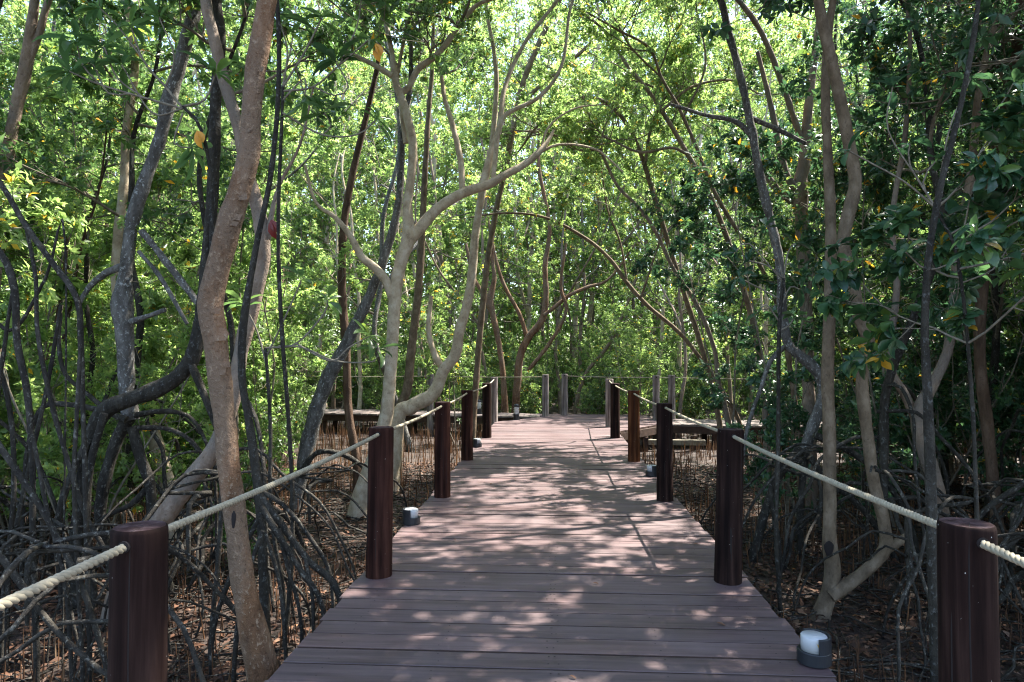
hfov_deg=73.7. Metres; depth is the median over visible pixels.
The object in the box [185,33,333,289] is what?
mangrove tree
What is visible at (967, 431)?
shrub
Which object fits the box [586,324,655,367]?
shrub
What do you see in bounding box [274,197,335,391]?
mangrove tree
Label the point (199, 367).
sapling
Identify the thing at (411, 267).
mangrove tree
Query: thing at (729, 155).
mangrove tree
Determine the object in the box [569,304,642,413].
shrub
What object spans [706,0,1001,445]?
mangrove tree
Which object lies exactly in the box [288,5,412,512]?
mangrove tree
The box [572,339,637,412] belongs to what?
shrub
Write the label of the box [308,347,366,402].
shrub
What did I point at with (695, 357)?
shrub
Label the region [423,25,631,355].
mangrove tree
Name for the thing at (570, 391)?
shrub
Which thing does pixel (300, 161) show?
mangrove tree
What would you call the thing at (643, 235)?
mangrove tree
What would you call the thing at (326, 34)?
stilt mangrove
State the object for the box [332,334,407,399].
shrub
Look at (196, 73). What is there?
mangrove tree
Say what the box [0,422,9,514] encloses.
shrub
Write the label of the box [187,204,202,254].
sapling
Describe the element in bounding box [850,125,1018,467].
sapling
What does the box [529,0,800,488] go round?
mangrove tree
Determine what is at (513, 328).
shrub
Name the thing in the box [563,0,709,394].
mangrove tree
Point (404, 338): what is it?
shrub
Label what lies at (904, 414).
shrub
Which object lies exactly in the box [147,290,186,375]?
sapling
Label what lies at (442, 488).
rope post
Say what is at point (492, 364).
shrub
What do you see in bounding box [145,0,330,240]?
mangrove tree
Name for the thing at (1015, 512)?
prop root clump
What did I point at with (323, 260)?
mangrove tree
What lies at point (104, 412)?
mangrove tree
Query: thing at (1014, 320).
sapling
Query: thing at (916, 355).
shrub
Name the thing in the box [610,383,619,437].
rope post
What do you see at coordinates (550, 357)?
shrub
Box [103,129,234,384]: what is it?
sapling
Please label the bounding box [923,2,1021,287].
mangrove tree
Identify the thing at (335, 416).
boardwalk
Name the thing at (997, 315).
mangrove tree
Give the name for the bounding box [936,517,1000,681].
rope post
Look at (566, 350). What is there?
shrub
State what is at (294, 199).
sapling
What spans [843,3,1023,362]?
mangrove tree
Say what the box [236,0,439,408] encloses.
mangrove tree
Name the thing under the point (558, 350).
shrub
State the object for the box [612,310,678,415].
shrub
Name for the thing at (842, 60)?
mangrove tree
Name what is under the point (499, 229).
mangrove tree
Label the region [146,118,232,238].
mangrove tree
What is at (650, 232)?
mangrove tree
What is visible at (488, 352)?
shrub
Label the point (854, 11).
mangrove tree
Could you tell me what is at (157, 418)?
shrub
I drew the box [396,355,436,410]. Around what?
shrub
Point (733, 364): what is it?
shrub
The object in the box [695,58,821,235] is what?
mangrove tree
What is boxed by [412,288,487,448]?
shrub
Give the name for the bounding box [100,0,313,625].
mangrove tree
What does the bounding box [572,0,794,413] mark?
mangrove tree
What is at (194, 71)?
mangrove tree
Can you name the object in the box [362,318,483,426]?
shrub
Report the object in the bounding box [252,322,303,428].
sapling
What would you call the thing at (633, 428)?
rope post
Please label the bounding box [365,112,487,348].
mangrove tree
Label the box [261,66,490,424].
mangrove tree
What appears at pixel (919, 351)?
sapling
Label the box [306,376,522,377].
rope
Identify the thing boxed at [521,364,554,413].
shrub
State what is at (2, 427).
shrub
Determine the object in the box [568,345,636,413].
shrub
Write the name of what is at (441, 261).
mangrove tree
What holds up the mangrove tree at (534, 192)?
on the ground
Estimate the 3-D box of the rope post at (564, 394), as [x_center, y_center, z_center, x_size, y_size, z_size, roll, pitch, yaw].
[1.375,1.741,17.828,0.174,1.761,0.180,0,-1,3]
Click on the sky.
(523, 2)
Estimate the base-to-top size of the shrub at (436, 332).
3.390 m
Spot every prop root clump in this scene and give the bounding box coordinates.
[0,476,112,643]
[0,518,234,658]
[0,530,236,681]
[46,447,356,666]
[73,469,354,681]
[200,462,406,593]
[700,443,1012,608]
[792,465,1023,681]
[881,477,1023,587]
[881,532,1023,681]
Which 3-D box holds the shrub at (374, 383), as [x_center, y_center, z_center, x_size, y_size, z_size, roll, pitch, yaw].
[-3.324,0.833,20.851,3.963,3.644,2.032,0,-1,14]
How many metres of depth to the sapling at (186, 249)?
7.60 m
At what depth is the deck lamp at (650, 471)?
8.56 m
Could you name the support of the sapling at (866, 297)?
on the ground
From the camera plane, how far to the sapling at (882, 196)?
7.91 m
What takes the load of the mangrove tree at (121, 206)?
on the ground
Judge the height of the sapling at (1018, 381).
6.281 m
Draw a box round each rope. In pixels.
[0,379,493,610]
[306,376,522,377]
[571,376,838,379]
[609,380,1023,567]
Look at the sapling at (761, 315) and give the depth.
13.68 m
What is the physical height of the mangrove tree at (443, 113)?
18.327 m
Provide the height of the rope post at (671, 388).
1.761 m
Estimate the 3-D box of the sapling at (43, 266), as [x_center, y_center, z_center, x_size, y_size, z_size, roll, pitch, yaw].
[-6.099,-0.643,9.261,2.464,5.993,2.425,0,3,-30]
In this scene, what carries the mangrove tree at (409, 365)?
on the ground
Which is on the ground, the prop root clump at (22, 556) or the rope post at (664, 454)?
the prop root clump at (22, 556)
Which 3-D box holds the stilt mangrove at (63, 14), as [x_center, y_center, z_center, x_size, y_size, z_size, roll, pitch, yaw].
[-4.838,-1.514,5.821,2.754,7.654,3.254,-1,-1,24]
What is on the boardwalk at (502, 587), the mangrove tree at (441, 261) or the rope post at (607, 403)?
the rope post at (607, 403)
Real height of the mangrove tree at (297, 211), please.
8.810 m
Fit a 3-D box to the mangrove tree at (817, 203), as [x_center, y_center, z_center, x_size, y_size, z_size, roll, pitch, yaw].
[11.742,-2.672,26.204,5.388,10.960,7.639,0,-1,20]
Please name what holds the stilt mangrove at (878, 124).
on the ground
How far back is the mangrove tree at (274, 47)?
30.55 m
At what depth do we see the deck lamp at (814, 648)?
3.31 m
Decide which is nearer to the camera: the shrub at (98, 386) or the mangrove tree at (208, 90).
the shrub at (98, 386)
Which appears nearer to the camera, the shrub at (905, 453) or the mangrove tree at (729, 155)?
the shrub at (905, 453)
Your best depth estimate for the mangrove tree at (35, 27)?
6.56 m
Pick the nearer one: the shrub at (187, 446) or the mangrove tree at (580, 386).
the shrub at (187, 446)
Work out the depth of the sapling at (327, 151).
12.05 m
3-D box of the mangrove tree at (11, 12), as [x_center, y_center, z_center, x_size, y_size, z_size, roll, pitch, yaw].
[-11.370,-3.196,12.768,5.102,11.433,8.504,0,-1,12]
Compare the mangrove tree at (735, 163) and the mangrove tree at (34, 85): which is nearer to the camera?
the mangrove tree at (34, 85)
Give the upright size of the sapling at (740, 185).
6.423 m
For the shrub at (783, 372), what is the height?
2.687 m
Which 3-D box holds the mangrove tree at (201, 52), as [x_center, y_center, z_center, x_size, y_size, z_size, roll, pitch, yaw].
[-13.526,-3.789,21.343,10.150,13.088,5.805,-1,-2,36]
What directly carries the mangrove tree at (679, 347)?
on the ground
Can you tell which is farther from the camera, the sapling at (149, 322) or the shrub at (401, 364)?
the shrub at (401, 364)
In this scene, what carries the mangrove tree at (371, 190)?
on the ground
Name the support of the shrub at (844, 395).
on the ground
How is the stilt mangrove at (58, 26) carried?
on the ground
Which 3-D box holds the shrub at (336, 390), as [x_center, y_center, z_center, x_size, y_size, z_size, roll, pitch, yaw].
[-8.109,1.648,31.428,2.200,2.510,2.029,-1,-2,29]
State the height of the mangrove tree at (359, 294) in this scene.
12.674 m
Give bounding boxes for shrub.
[0,371,95,527]
[0,396,94,523]
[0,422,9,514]
[9,317,180,514]
[10,309,64,417]
[17,305,246,528]
[39,303,144,364]
[39,352,139,498]
[48,362,119,457]
[140,362,190,455]
[147,357,242,466]
[154,386,212,501]
[173,301,336,457]
[183,308,331,502]
[198,430,263,561]
[208,297,355,478]
[226,300,292,456]
[239,350,310,468]
[257,305,311,456]
[264,304,340,445]
[286,357,326,404]
[297,336,338,382]
[300,345,330,408]
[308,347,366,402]
[322,350,357,401]
[329,355,383,409]
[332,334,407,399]
[337,309,450,421]
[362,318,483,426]
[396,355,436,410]
[398,335,459,403]
[399,324,416,384]
[404,316,500,402]
[407,311,447,383]
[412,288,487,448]
[416,320,461,401]
[421,334,503,398]
[425,296,533,425]
[458,335,493,387]
[464,330,509,393]
[480,339,527,396]
[482,343,558,413]
[483,326,513,382]
[484,313,523,371]
[489,362,521,412]
[506,306,569,413]
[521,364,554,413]
[528,330,595,395]
[537,335,560,397]
[539,356,560,399]
[541,315,630,380]
[549,353,586,409]
[564,332,637,384]
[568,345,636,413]
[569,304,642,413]
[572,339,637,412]
[584,315,689,400]
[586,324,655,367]
[594,289,733,415]
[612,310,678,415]
[614,328,697,403]
[618,349,644,413]
[660,354,707,418]
[662,357,723,419]
[663,347,698,391]
[667,340,724,386]
[672,334,753,414]
[687,348,735,408]
[695,328,742,392]
[696,326,775,398]
[714,390,814,530]
[724,318,856,414]
[732,370,757,415]
[736,329,782,380]
[742,353,782,419]
[746,354,802,437]
[750,327,785,401]
[752,351,815,455]
[794,338,934,468]
[796,295,846,398]
[815,221,1023,490]
[815,367,876,438]
[816,356,921,487]
[836,417,924,530]
[837,238,1023,501]
[847,273,988,472]
[873,359,920,460]
[887,249,1023,500]
[947,349,1023,518]
[947,365,999,480]
[971,322,1023,463]
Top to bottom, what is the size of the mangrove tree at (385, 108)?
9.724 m
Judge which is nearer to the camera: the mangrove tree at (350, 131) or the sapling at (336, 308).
the sapling at (336, 308)
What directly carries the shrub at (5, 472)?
on the ground
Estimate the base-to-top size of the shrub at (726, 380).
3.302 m
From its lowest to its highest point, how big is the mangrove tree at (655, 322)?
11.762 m
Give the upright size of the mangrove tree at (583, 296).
15.223 m
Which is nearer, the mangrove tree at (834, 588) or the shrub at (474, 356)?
the mangrove tree at (834, 588)
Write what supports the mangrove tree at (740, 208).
on the ground
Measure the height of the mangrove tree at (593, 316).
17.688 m
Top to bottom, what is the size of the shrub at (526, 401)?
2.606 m
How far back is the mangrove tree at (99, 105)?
10.63 m
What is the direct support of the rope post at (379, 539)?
on the boardwalk at (502, 587)
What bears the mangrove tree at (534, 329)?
on the ground
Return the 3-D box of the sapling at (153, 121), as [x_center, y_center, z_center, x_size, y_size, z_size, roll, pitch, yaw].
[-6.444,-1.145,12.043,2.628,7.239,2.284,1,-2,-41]
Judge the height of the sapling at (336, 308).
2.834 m
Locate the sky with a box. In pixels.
[0,0,954,361]
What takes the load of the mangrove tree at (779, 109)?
on the ground
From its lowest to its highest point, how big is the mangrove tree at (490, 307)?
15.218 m
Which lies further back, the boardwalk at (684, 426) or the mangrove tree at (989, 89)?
the boardwalk at (684, 426)
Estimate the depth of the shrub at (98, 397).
9.61 m
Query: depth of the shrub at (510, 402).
24.77 m
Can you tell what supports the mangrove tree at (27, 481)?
on the ground
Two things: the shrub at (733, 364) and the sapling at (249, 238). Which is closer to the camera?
the sapling at (249, 238)
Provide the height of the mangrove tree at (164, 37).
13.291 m
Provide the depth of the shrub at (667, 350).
30.60 m
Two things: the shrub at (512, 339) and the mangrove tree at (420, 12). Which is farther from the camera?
the shrub at (512, 339)
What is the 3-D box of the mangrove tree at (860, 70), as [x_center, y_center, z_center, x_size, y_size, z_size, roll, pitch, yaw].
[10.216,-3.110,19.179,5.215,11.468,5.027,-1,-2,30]
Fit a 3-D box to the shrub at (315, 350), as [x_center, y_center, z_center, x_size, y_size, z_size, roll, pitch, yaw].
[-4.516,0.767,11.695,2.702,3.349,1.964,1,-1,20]
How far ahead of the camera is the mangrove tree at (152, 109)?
10.88 m
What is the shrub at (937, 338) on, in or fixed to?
on the ground
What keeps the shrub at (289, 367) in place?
on the ground
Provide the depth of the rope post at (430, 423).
17.90 m
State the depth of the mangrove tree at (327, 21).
36.72 m
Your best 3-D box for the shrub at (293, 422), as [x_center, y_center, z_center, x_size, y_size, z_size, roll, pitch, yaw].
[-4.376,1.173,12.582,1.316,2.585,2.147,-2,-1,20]
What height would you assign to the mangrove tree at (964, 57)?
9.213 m
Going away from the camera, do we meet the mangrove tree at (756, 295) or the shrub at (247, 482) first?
the shrub at (247, 482)
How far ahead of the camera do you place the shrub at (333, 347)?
26.97 m
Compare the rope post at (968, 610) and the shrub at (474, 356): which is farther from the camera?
the shrub at (474, 356)
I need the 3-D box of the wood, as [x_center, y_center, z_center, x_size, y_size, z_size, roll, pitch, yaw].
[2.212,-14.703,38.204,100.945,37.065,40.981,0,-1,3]
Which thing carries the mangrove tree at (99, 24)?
on the ground
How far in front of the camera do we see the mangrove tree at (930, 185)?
9.52 m
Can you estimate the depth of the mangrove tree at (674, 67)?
10.98 m
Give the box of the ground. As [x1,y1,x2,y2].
[0,390,1023,681]
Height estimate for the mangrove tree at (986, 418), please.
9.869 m
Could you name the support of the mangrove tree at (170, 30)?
on the ground
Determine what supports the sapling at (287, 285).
on the ground
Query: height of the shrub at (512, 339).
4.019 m
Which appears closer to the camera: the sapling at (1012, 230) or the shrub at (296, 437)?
the sapling at (1012, 230)
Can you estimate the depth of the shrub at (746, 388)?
24.32 m
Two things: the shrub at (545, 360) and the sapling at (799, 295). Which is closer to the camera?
the sapling at (799, 295)
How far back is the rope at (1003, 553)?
2.63 m
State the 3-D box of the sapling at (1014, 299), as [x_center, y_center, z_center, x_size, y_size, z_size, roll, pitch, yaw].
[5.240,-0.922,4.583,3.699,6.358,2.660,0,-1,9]
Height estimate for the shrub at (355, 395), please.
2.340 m
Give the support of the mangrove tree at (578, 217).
on the ground
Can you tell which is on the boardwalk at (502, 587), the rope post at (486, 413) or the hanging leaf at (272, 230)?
the rope post at (486, 413)
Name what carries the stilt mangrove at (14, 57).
on the ground
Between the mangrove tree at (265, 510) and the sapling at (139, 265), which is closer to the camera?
the mangrove tree at (265, 510)
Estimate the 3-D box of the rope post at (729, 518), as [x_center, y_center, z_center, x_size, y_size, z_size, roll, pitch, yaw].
[1.450,1.450,4.581,0.218,1.716,0.180,0,-1,3]
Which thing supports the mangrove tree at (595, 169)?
on the ground
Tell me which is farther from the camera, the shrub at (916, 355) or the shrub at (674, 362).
the shrub at (674, 362)
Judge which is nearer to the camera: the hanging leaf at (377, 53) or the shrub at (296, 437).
the hanging leaf at (377, 53)
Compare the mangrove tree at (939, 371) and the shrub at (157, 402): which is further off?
the shrub at (157, 402)
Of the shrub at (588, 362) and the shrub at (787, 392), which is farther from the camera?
the shrub at (588, 362)
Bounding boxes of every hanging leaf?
[194,130,204,148]
[268,220,276,238]
[373,43,382,61]
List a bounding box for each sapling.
[0,63,194,433]
[0,64,162,512]
[0,107,95,368]
[0,122,58,333]
[0,160,244,550]
[0,172,153,492]
[0,182,83,462]
[0,185,116,529]
[0,209,139,441]
[0,229,55,394]
[0,240,34,322]
[1,47,103,352]
[1,142,270,538]
[31,0,235,664]
[32,48,146,376]
[58,263,204,454]
[72,45,194,386]
[77,190,242,379]
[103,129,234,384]
[134,191,171,320]
[144,224,285,423]
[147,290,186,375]
[156,2,363,443]
[174,172,301,366]
[176,109,357,488]
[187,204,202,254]
[205,183,294,378]
[224,266,406,640]
[233,134,347,468]
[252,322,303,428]
[274,0,396,647]
[629,60,867,425]
[667,0,974,520]
[689,175,869,420]
[721,212,814,615]
[728,125,879,395]
[730,98,992,502]
[767,103,922,470]
[788,0,1002,529]
[809,68,1023,519]
[819,149,916,397]
[837,133,1023,466]
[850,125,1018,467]
[856,128,1018,471]
[860,136,1023,484]
[909,197,965,474]
[939,17,1023,342]
[942,54,1023,273]
[943,49,1023,520]
[990,263,1023,313]
[998,258,1023,466]
[1007,4,1023,295]
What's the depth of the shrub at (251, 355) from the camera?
12.85 m
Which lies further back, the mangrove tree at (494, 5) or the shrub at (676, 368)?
the mangrove tree at (494, 5)
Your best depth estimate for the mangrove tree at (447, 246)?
25.36 m
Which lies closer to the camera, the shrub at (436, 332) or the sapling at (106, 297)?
the sapling at (106, 297)
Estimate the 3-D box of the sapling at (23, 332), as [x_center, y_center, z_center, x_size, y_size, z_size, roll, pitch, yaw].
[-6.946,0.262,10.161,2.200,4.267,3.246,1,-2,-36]
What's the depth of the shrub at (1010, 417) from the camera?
10.63 m
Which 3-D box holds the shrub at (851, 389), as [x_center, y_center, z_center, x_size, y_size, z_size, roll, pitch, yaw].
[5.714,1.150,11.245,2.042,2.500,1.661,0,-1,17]
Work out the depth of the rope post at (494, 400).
15.73 m
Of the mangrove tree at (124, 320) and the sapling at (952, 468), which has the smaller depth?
the mangrove tree at (124, 320)
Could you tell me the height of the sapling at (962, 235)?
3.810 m
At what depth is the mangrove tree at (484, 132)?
11.78 m
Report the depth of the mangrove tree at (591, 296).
33.74 m
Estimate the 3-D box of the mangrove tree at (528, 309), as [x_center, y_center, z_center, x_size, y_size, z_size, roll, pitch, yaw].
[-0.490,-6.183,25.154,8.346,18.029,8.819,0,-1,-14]
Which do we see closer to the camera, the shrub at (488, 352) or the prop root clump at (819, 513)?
the prop root clump at (819, 513)
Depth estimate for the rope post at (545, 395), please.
17.24 m
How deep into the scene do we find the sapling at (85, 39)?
4.59 m
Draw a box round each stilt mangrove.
[0,0,143,576]
[0,0,347,568]
[0,19,192,492]
[0,21,56,235]
[0,43,231,536]
[117,0,377,611]
[766,0,1023,618]
[845,0,1023,604]
[876,8,1023,519]
[926,0,1023,523]
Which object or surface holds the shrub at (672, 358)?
on the ground
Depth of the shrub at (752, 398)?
21.74 m
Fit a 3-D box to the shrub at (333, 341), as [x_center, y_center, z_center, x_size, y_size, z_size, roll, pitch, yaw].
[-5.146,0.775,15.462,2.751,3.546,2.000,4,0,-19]
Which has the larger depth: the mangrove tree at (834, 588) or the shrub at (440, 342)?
the shrub at (440, 342)
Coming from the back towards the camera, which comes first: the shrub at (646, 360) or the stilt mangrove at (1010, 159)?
the shrub at (646, 360)
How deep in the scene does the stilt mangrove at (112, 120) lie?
7.27 m
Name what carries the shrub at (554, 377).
on the ground
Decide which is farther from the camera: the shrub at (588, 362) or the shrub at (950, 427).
the shrub at (588, 362)
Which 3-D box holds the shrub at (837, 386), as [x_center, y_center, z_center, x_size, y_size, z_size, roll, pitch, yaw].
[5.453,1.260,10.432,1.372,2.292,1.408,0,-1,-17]
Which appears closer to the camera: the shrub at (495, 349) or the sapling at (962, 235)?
the sapling at (962, 235)
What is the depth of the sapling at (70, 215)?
7.18 m
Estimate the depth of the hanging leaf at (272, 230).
5.15 m
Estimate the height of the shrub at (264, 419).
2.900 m
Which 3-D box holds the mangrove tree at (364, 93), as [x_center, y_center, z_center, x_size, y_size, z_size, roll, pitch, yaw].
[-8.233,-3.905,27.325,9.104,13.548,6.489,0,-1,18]
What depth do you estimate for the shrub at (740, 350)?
18.77 m
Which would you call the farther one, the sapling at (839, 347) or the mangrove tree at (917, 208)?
the mangrove tree at (917, 208)
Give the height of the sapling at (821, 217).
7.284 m
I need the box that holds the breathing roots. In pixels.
[0,417,1023,681]
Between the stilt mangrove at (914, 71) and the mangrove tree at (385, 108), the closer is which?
the stilt mangrove at (914, 71)
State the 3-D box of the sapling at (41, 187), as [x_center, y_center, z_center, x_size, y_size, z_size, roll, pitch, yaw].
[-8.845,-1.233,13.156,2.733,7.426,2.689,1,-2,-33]
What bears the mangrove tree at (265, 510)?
on the ground
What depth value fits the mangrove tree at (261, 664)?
3.50 m
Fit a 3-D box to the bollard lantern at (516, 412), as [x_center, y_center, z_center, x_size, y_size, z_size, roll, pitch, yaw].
[0.104,1.692,16.343,0.170,0.382,0.170,0,-1,3]
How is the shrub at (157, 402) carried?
on the ground
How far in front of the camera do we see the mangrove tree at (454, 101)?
35.48 m
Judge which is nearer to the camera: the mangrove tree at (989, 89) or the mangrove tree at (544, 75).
the mangrove tree at (989, 89)
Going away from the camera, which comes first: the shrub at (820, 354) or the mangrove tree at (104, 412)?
the mangrove tree at (104, 412)
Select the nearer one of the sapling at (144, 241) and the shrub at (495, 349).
the sapling at (144, 241)
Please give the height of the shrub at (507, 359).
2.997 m
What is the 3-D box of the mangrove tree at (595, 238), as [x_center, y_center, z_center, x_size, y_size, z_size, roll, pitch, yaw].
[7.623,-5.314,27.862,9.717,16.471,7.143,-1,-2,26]
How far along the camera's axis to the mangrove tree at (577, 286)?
30.77 m
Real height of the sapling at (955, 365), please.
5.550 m
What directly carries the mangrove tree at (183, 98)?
on the ground
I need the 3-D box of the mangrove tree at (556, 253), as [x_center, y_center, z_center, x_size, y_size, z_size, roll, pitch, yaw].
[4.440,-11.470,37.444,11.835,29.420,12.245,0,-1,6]
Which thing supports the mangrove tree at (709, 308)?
on the ground
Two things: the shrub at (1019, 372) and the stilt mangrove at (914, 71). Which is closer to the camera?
the stilt mangrove at (914, 71)
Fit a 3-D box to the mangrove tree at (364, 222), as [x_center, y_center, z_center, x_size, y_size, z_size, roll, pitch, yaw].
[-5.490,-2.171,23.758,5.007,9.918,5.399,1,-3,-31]
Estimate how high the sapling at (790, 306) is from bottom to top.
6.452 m
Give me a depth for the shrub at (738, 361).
25.22 m
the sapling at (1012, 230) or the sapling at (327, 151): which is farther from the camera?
the sapling at (327, 151)
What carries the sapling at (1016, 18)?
on the ground
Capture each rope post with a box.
[107,520,168,681]
[366,426,393,579]
[427,374,433,435]
[434,401,450,497]
[461,390,472,460]
[482,383,491,437]
[491,377,497,425]
[542,374,548,416]
[561,374,567,414]
[605,379,612,426]
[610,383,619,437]
[628,390,639,461]
[652,375,659,438]
[656,403,673,501]
[668,375,675,438]
[714,428,743,585]
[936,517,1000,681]
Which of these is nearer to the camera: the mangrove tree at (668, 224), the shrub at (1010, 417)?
the shrub at (1010, 417)
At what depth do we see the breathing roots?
7.90 m
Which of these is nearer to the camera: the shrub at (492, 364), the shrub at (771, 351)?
the shrub at (771, 351)
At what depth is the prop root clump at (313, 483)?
6.57 m
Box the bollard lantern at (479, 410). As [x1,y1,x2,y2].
[477,399,481,413]
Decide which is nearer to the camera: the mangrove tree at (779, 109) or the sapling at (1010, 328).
the sapling at (1010, 328)
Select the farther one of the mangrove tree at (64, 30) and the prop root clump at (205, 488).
the mangrove tree at (64, 30)
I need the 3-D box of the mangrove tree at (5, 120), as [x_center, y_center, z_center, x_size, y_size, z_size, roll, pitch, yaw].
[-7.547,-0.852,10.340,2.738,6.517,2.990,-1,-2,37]
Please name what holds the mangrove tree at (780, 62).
on the ground
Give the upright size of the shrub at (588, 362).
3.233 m
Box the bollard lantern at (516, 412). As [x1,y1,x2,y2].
[513,404,519,419]
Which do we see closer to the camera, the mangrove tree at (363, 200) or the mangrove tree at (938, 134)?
the mangrove tree at (938, 134)
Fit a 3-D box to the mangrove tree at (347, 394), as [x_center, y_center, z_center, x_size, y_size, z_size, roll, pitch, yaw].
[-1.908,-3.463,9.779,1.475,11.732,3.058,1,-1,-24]
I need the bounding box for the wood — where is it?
[0,0,1015,392]
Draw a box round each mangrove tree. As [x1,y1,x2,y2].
[0,0,90,129]
[0,0,97,220]
[0,0,108,681]
[0,0,194,509]
[0,0,225,291]
[0,2,203,437]
[0,99,144,351]
[6,0,197,305]
[8,88,230,432]
[17,0,150,226]
[19,5,218,598]
[29,1,253,225]
[43,0,471,491]
[50,98,143,167]
[53,0,225,611]
[58,0,173,316]
[59,145,149,196]
[68,4,234,269]
[74,38,223,257]
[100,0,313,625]
[110,0,182,541]
[111,105,278,399]
[120,0,311,290]
[121,0,314,227]
[124,31,352,324]
[140,74,305,283]
[142,70,230,246]
[144,0,622,521]
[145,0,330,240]
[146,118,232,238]
[150,0,355,259]
[170,57,395,269]
[178,127,343,429]
[180,72,340,359]
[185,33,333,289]
[197,0,464,681]
[198,93,373,296]
[209,0,341,681]
[234,22,394,327]
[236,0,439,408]
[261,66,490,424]
[268,41,425,425]
[272,2,407,283]
[273,135,354,367]
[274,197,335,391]
[283,99,415,408]
[286,0,473,324]
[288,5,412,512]
[290,142,419,408]
[298,146,415,373]
[304,26,505,391]
[305,35,593,451]
[317,3,463,363]
[318,53,508,340]
[323,80,565,382]
[326,0,542,394]
[332,15,537,408]
[334,0,548,318]
[337,12,381,490]
[338,49,591,367]
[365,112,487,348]
[387,0,633,407]
[391,4,498,494]
[395,38,619,398]
[396,4,435,481]
[413,85,566,368]
[413,124,546,388]
[418,80,749,464]
[420,2,672,390]
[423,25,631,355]
[433,0,730,424]
[450,0,770,428]
[458,0,684,437]
[460,0,592,412]
[465,1,678,401]
[477,53,669,413]
[487,0,635,413]
[498,4,756,410]
[500,0,678,395]
[503,101,646,405]
[508,121,652,346]
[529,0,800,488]
[532,0,818,481]
[554,93,696,362]
[556,140,682,375]
[559,0,815,402]
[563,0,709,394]
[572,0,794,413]
[578,147,720,360]
[583,101,717,375]
[587,129,772,437]
[589,6,804,379]
[592,0,802,410]
[595,0,904,622]
[599,73,739,387]
[600,2,868,401]
[605,0,818,510]
[622,103,787,397]
[628,50,916,393]
[649,97,824,418]
[655,0,868,419]
[661,93,817,343]
[668,0,821,437]
[670,0,919,565]
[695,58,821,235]
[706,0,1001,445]
[710,85,820,362]
[750,1,901,291]
[757,171,844,400]
[758,0,906,295]
[767,144,868,344]
[768,0,990,490]
[781,0,925,61]
[791,0,1023,516]
[809,30,917,345]
[810,115,943,338]
[835,0,1016,301]
[840,0,1023,681]
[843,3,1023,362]
[866,0,1023,565]
[885,0,1023,518]
[889,4,1000,200]
[897,0,1023,285]
[898,58,949,152]
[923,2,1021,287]
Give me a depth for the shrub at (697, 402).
19.62 m
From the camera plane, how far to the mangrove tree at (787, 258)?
18.46 m
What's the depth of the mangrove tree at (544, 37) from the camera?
13.15 m
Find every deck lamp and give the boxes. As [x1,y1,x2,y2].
[403,507,419,525]
[473,438,481,446]
[645,464,656,476]
[797,628,831,668]
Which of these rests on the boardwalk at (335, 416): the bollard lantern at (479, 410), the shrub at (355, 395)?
the bollard lantern at (479, 410)
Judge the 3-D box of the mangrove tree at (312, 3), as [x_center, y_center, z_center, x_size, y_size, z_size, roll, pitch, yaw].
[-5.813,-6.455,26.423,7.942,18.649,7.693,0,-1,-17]
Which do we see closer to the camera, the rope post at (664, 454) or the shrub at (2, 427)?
the rope post at (664, 454)
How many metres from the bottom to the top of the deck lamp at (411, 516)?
0.134 m
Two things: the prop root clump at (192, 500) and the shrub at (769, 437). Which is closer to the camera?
the prop root clump at (192, 500)
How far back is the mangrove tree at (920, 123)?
13.69 m
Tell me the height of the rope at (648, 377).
0.069 m
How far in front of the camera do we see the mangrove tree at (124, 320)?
5.94 m
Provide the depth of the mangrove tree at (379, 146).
25.59 m
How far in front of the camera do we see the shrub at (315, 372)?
25.94 m
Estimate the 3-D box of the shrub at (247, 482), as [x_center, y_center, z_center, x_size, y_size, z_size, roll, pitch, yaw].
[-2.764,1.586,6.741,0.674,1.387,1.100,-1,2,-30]
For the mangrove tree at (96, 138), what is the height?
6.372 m
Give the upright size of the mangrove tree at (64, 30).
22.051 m
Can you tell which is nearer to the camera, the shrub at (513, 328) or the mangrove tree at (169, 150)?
the mangrove tree at (169, 150)
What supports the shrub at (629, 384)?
on the ground
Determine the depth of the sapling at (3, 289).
12.51 m
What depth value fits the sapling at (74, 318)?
8.72 m
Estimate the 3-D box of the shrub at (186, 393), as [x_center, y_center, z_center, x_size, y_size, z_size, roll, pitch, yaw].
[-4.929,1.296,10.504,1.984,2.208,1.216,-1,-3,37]
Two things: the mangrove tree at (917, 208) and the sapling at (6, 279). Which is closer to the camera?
the sapling at (6, 279)
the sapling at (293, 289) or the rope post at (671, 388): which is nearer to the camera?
the sapling at (293, 289)
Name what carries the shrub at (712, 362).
on the ground
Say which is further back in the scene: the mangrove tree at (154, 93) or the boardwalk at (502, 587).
the mangrove tree at (154, 93)
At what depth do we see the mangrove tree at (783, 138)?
27.63 m
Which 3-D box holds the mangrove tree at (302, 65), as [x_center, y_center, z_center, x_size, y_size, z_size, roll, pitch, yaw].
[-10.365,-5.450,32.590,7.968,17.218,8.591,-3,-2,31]
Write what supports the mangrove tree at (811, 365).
on the ground
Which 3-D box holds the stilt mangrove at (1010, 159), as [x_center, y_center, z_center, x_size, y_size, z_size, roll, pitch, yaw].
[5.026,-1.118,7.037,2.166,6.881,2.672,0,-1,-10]
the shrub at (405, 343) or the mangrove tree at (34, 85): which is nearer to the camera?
the mangrove tree at (34, 85)
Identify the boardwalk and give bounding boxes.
[265,414,836,681]
[299,408,540,433]
[673,419,1020,447]

